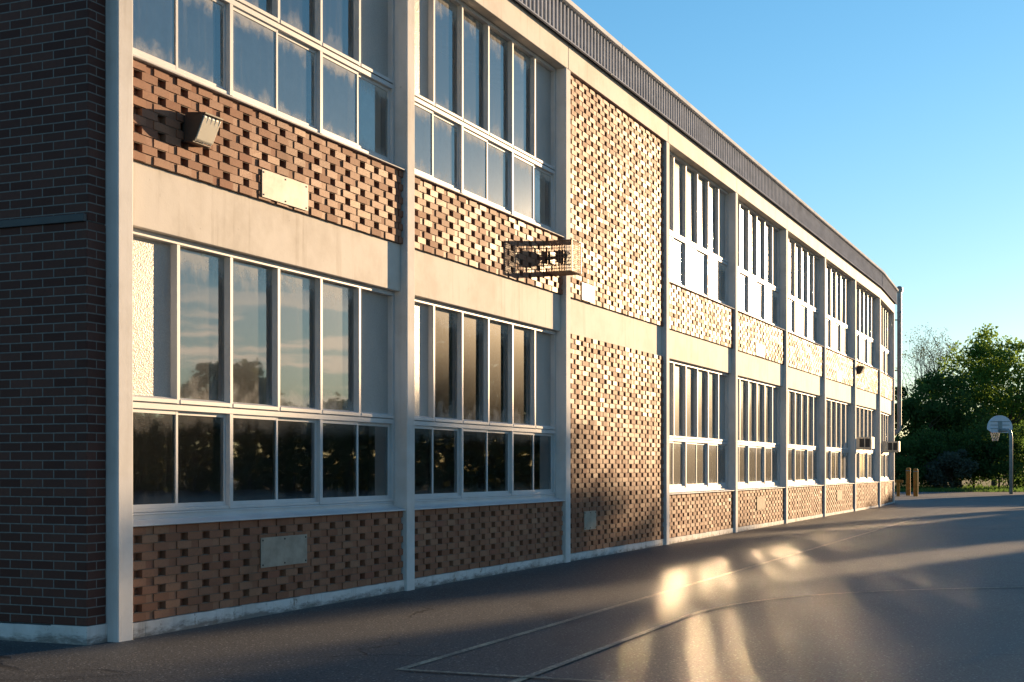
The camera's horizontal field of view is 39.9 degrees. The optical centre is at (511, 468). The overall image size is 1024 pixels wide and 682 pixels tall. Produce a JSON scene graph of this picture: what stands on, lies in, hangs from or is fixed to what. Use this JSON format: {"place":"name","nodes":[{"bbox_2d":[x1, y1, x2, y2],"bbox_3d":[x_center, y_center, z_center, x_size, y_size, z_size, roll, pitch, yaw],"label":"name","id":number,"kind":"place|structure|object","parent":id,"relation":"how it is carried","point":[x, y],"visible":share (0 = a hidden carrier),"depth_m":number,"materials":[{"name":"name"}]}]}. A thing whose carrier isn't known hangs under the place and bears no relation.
{"place":"outdoors","nodes":[
{"label":"outdoors","id":0,"kind":"place"},
{"bbox_2d":[0,492,1023,681],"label":"asphalt yard","id":1,"kind":"structure","parent":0,"point":[969,544],"depth_m":12.23,"materials":[{"name":"grey asphalt"}]},
{"bbox_2d":[0,0,898,644],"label":"school building","id":2,"kind":"structure","parent":1,"relation":"on","point":[394,358],"depth_m":15.70,"materials":[{"name":"brick"}]},
{"bbox_2d":[182,112,222,147],"bbox_3d":[-2.602,-2.843,11.847,0.246,0.257,0.258,0,0,23],"label":"wall lamp","id":3,"kind":"object","parent":2,"relation":"attached to","point":[199,129],"visible":1,"depth_m":11.76,"materials":[{"name":"grey metal"}]},
{"bbox_2d":[133,228,405,526],"bbox_3d":[-2.188,-0.734,13.309,0.247,2.397,4.679,0,0,23],"label":"window","id":4,"kind":"structure","parent":2,"relation":"in","point":[156,257],"depth_m":12.81,"materials":[{"name":"white metal"}]},
{"bbox_2d":[133,0,405,170],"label":"window","id":5,"kind":"structure","parent":2,"relation":"in","point":[264,57],"depth_m":13.60,"materials":[{"name":"clear glass"}]},
{"bbox_2d":[261,534,306,567],"bbox_3d":[-2.128,0.772,13.200,0.011,0.275,0.800,0,0,23],"label":"cover plate","id":6,"kind":"object","parent":2,"relation":"attached to","point":[283,550],"visible":1,"depth_m":13.18,"materials":[{"name":"grey metal"}]},
{"bbox_2d":[262,169,307,210],"bbox_3d":[-2.120,-2.603,13.219,0.012,0.255,0.800,0,0,23],"label":"cover plate","id":7,"kind":"object","parent":2,"relation":"attached to","point":[283,190],"visible":1,"depth_m":13.20,"materials":[{"name":"metal"}]},
{"bbox_2d":[415,297,564,509],"bbox_3d":[-0.280,-0.734,17.794,0.247,2.397,4.679,0,0,23],"label":"window","id":8,"kind":"structure","parent":2,"relation":"in","point":[542,342],"depth_m":17.80,"materials":[{"name":"white metal"}]},
{"bbox_2d":[415,0,564,237],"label":"window","id":9,"kind":"structure","parent":2,"relation":"in","point":[477,153],"depth_m":17.81,"materials":[{"name":"clear glass"}]},
{"bbox_2d":[548,249,572,265],"bbox_3d":[0.660,-2.890,19.393,0.314,0.196,0.240,0,0,23],"label":"flood lamp","id":10,"kind":"object","parent":2,"relation":"attached to","point":[558,259],"visible":0.88,"depth_m":19.29,"materials":[{"name":"brown metal"}]},
{"bbox_2d":[545,239,581,275],"bbox_3d":[0.706,-2.890,19.379,0.399,0.437,0.388,0,0,23],"label":"wire cage","id":11,"kind":"object","parent":2,"relation":"attached to","point":[570,242],"visible":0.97,"depth_m":19.30,"materials":[{"name":"metal"}]},
{"bbox_2d":[582,282,594,303],"bbox_3d":[1.131,-2.592,20.857,0.011,0.255,0.550,0,0,23],"label":"cover plate","id":12,"kind":"object","parent":2,"relation":"attached to","point":[588,292],"visible":1,"depth_m":20.86,"materials":[{"name":"metal"}]},
{"bbox_2d":[584,511,595,529],"bbox_3d":[1.164,0.772,20.935,0.012,0.275,0.520,0,0,23],"label":"cover plate","id":13,"kind":"object","parent":2,"relation":"attached to","point":[589,520],"visible":1,"depth_m":20.90,"materials":[{"name":"grey metal"}]},
{"bbox_2d":[669,150,733,308],"bbox_3d":[3.518,-4.451,26.770,0.287,2.402,4.679,0,0,23],"label":"window","id":14,"kind":"structure","parent":2,"relation":"in","point":[691,254],"depth_m":26.96,"materials":[{"name":"white metal"}]},
{"bbox_2d":[669,360,734,494],"bbox_3d":[3.536,-0.734,26.762,0.247,2.397,4.679,0,0,23],"label":"window","id":15,"kind":"structure","parent":2,"relation":"in","point":[720,438],"depth_m":26.81,"materials":[{"name":"white metal"}]},
{"bbox_2d":[756,343,764,357],"bbox_3d":[5.482,-2.600,31.081,0.011,0.270,0.800,0,0,23],"label":"cover plate","id":16,"kind":"object","parent":2,"relation":"attached to","point":[760,349],"visible":1,"depth_m":31.07,"materials":[{"name":"metal"}]},
{"bbox_2d":[757,496,764,509],"bbox_3d":[5.501,0.775,31.127,0.012,0.290,0.800,0,0,23],"label":"cover plate","id":17,"kind":"object","parent":2,"relation":"attached to","point":[760,503],"visible":1,"depth_m":31.11,"materials":[{"name":"beige metal"}]},
{"bbox_2d":[738,376,785,490],"bbox_3d":[5.444,-0.734,31.246,0.247,2.397,4.679,0,0,23],"label":"window","id":18,"kind":"structure","parent":2,"relation":"in","point":[774,391],"depth_m":31.92,"materials":[{"name":"white metal"}]},
{"bbox_2d":[738,200,785,330],"bbox_3d":[5.426,-4.451,31.254,0.287,2.402,4.679,0,0,23],"label":"window","id":19,"kind":"structure","parent":2,"relation":"in","point":[748,283],"depth_m":31.81,"materials":[{"name":"white metal"}]},
{"bbox_2d":[788,389,823,487],"bbox_3d":[7.352,-0.734,35.730,0.247,2.397,4.679,0,0,23],"label":"window","id":20,"kind":"structure","parent":2,"relation":"in","point":[814,400],"depth_m":36.43,"materials":[{"name":"white metal"}]},
{"bbox_2d":[788,236,823,346],"bbox_3d":[7.334,-4.451,35.738,0.287,2.402,4.679,0,0,23],"label":"window","id":21,"kind":"structure","parent":2,"relation":"in","point":[802,314],"depth_m":36.43,"materials":[{"name":"white metal"}]},
{"bbox_2d":[837,490,841,500],"bbox_3d":[9.318,0.775,40.095,0.011,0.290,0.800,0,0,23],"label":"cover plate","id":22,"kind":"object","parent":2,"relation":"attached to","point":[839,495],"visible":1,"depth_m":40.07,"materials":[{"name":"beige metal"}]},
{"bbox_2d":[837,371,841,381],"bbox_3d":[9.298,-2.600,40.049,0.011,0.270,0.800,0,0,23],"label":"cover plate","id":23,"kind":"object","parent":2,"relation":"attached to","point":[839,376],"visible":1,"depth_m":40.07,"materials":[{"name":"metal"}]},
{"bbox_2d":[826,398,854,484],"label":"window","id":24,"kind":"structure","parent":2,"relation":"in","point":[846,406],"depth_m":40.92,"materials":[{"name":"white metal"}]},
{"bbox_2d":[826,263,854,359],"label":"window","id":25,"kind":"structure","parent":2,"relation":"in","point":[835,329],"depth_m":40.92,"materials":[{"name":"white metal"}]},
{"bbox_2d":[857,366,864,373],"bbox_3d":[10.619,-2.988,42.913,0.246,0.257,0.258,0,0,23],"label":"wall lamp","id":26,"kind":"object","parent":2,"relation":"attached to","point":[860,369],"visible":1,"depth_m":42.80,"materials":[{"name":"brown metal"}]},
{"bbox_2d":[856,437,873,449],"bbox_3d":[10.679,-0.755,42.970,0.646,0.380,0.558,0,0,23],"label":"air conditioner","id":27,"kind":"object","parent":2,"relation":"attached to","point":[864,443],"visible":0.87,"depth_m":42.70,"materials":[{"name":"metal"}]},
{"bbox_2d":[856,405,877,483],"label":"window","id":28,"kind":"structure","parent":2,"relation":"in","point":[866,479],"depth_m":45.41,"materials":[{"name":"white metal"}]},
{"bbox_2d":[856,285,878,369],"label":"window","id":29,"kind":"structure","parent":2,"relation":"in","point":[864,343],"depth_m":45.42,"materials":[{"name":"white metal"}]},
{"bbox_2d":[881,412,892,481],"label":"window","id":30,"kind":"structure","parent":2,"relation":"in","point":[885,418],"depth_m":49.95,"materials":[{"name":"white metal"}]},
{"bbox_2d":[881,304,892,378],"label":"window","id":31,"kind":"structure","parent":2,"relation":"in","point":[885,315],"depth_m":49.95,"materials":[{"name":"white metal"}]},
{"bbox_2d":[881,441,899,451],"bbox_3d":[13.162,-0.740,49.081,0.646,0.380,0.558,0,0,20],"label":"air conditioner","id":32,"kind":"object","parent":2,"relation":"attached to","point":[890,446],"visible":0.91,"depth_m":48.82,"materials":[{"name":"metal"}]},
{"bbox_2d":[895,286,902,434],"bbox_3d":[14.440,-4.035,53.002,0.483,5.610,0.254,0,0,0],"label":"flue pipe","id":33,"kind":"object","parent":2,"relation":"attached to","point":[899,360],"visible":0.93,"depth_m":52.94,"materials":[{"name":"metal"}]},
{"bbox_2d":[403,669,621,681],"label":"painted court line","id":34,"kind":"object","parent":1,"relation":"on","point":[513,675],"visible":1,"depth_m":9.12,"materials":[{"name":"paint"}]},
{"bbox_2d":[396,519,913,669],"bbox_3d":[4.770,1.325,22.770,0.065,0.048,28.863,0,0,23],"label":"painted court line","id":35,"kind":"object","parent":1,"relation":"on","point":[483,644],"visible":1,"depth_m":12.94,"materials":[{"name":"paint"}]},
{"bbox_2d":[510,587,1004,681],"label":"painted court line","id":36,"kind":"object","parent":1,"relation":"on","point":[595,650],"visible":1,"depth_m":11.37,"materials":[{"name":"paint"}]},
{"bbox_2d":[895,480,902,495],"bbox_3d":[17.460,0.949,63.600,0.320,0.840,0.140,0,0,0],"label":"barrier post","id":37,"kind":"object","parent":1,"relation":"on","point":[898,482],"visible":0.78,"depth_m":63.54,"materials":[{"name":"paint"}]},
{"bbox_2d":[906,468,910,495],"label":"bollard","id":38,"kind":"object","parent":1,"relation":"on","point":[908,481],"visible":0.91,"depth_m":65.21,"materials":[{"name":"paint"}]},
{"bbox_2d":[913,468,917,495],"bbox_3d":[18.210,0.684,63.600,0.216,1.370,0.216,0,0,0],"label":"bollard","id":39,"kind":"object","parent":1,"relation":"on","point":[915,481],"visible":0.92,"depth_m":63.51,"materials":[{"name":"paint"}]},
{"bbox_2d":[920,503,957,527],"bbox_3d":[12.573,1.289,41.563,0.437,0.038,22.301,0,0,20],"label":"asphalt seam","id":40,"kind":"object","parent":1,"relation":"on","point":[923,524],"visible":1,"depth_m":37.08,"materials":[{"name":"grey asphalt"}]},
{"bbox_2d":[987,415,1012,493],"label":"basketball hoop","id":41,"kind":"object","parent":1,"relation":"on","point":[999,424],"visible":0.98,"depth_m":70.06,"materials":[{"name":"metal"}]},
{"bbox_2d":[571,0,1023,455],"label":"sky","id":42,"kind":"structure","parent":0,"point":[899,123],"materials":[{"name":"blue"}]},
{"bbox_2d":[895,471,1023,490],"bbox_3d":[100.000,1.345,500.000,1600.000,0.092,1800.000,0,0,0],"label":"ground","id":43,"kind":"structure","parent":0,"point":[983,483],"depth_m":119.56,"materials":[{"name":"green plant"}]},
{"bbox_2d":[895,436,940,487],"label":"shrub","id":44,"kind":"object","parent":43,"relation":"on","point":[907,449],"visible":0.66,"depth_m":85.03,"materials":[{"name":"green plant"}]},
{"bbox_2d":[895,379,954,487],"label":"deciduous tree","id":45,"kind":"object","parent":43,"relation":"on","point":[913,415],"visible":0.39,"depth_m":89.13,"materials":[{"name":"green plant"}]},
{"bbox_2d":[895,322,973,484],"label":"thin tree","id":46,"kind":"object","parent":43,"relation":"on","point":[930,361],"visible":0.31,"depth_m":111.45,"materials":[{"name":"green plant"}]},
{"bbox_2d":[912,425,979,487],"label":"shrub","id":47,"kind":"object","parent":43,"relation":"on","point":[933,438],"visible":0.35,"depth_m":86.11,"materials":[{"name":"green plant"}]},
{"bbox_2d":[907,365,992,447],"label":"deciduous tree","id":48,"kind":"object","parent":43,"relation":"on","point":[960,421],"visible":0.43,"depth_m":91.04,"materials":[{"name":"green plant"}]},
{"bbox_2d":[923,449,979,487],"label":"shrub","id":49,"kind":"object","parent":43,"relation":"on","point":[939,473],"visible":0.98,"depth_m":84.43,"materials":[{"name":"green plant"}]},
{"bbox_2d":[895,484,1023,491],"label":"grass strip","id":50,"kind":"object","parent":43,"relation":"on","point":[986,488],"depth_m":77.25,"materials":[{"name":"green plant"}]},
{"bbox_2d":[937,418,1006,486],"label":"shrub","id":51,"kind":"object","parent":43,"relation":"on","point":[976,441],"visible":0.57,"depth_m":85.92,"materials":[{"name":"green plant"}]},
{"bbox_2d":[929,323,1023,486],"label":"deciduous tree","id":52,"kind":"object","parent":43,"relation":"on","point":[999,361],"visible":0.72,"depth_m":94.54,"materials":[{"name":"green plant"}]},
{"bbox_2d":[956,432,1023,488],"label":"shrub","id":53,"kind":"object","parent":43,"relation":"on","point":[999,450],"visible":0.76,"depth_m":85.26,"materials":[{"name":"green plant"}]},
{"bbox_2d":[981,420,1023,488],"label":"shrub","id":54,"kind":"object","parent":43,"relation":"on","point":[1020,430],"visible":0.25,"depth_m":86.03,"materials":[{"name":"green plant"}]},
{"bbox_2d":[997,357,1023,454],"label":"deciduous tree","id":55,"kind":"object","parent":43,"relation":"on","point":[1018,411],"visible":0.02,"depth_m":98.94,"materials":[{"name":"green plant"}]}
]}

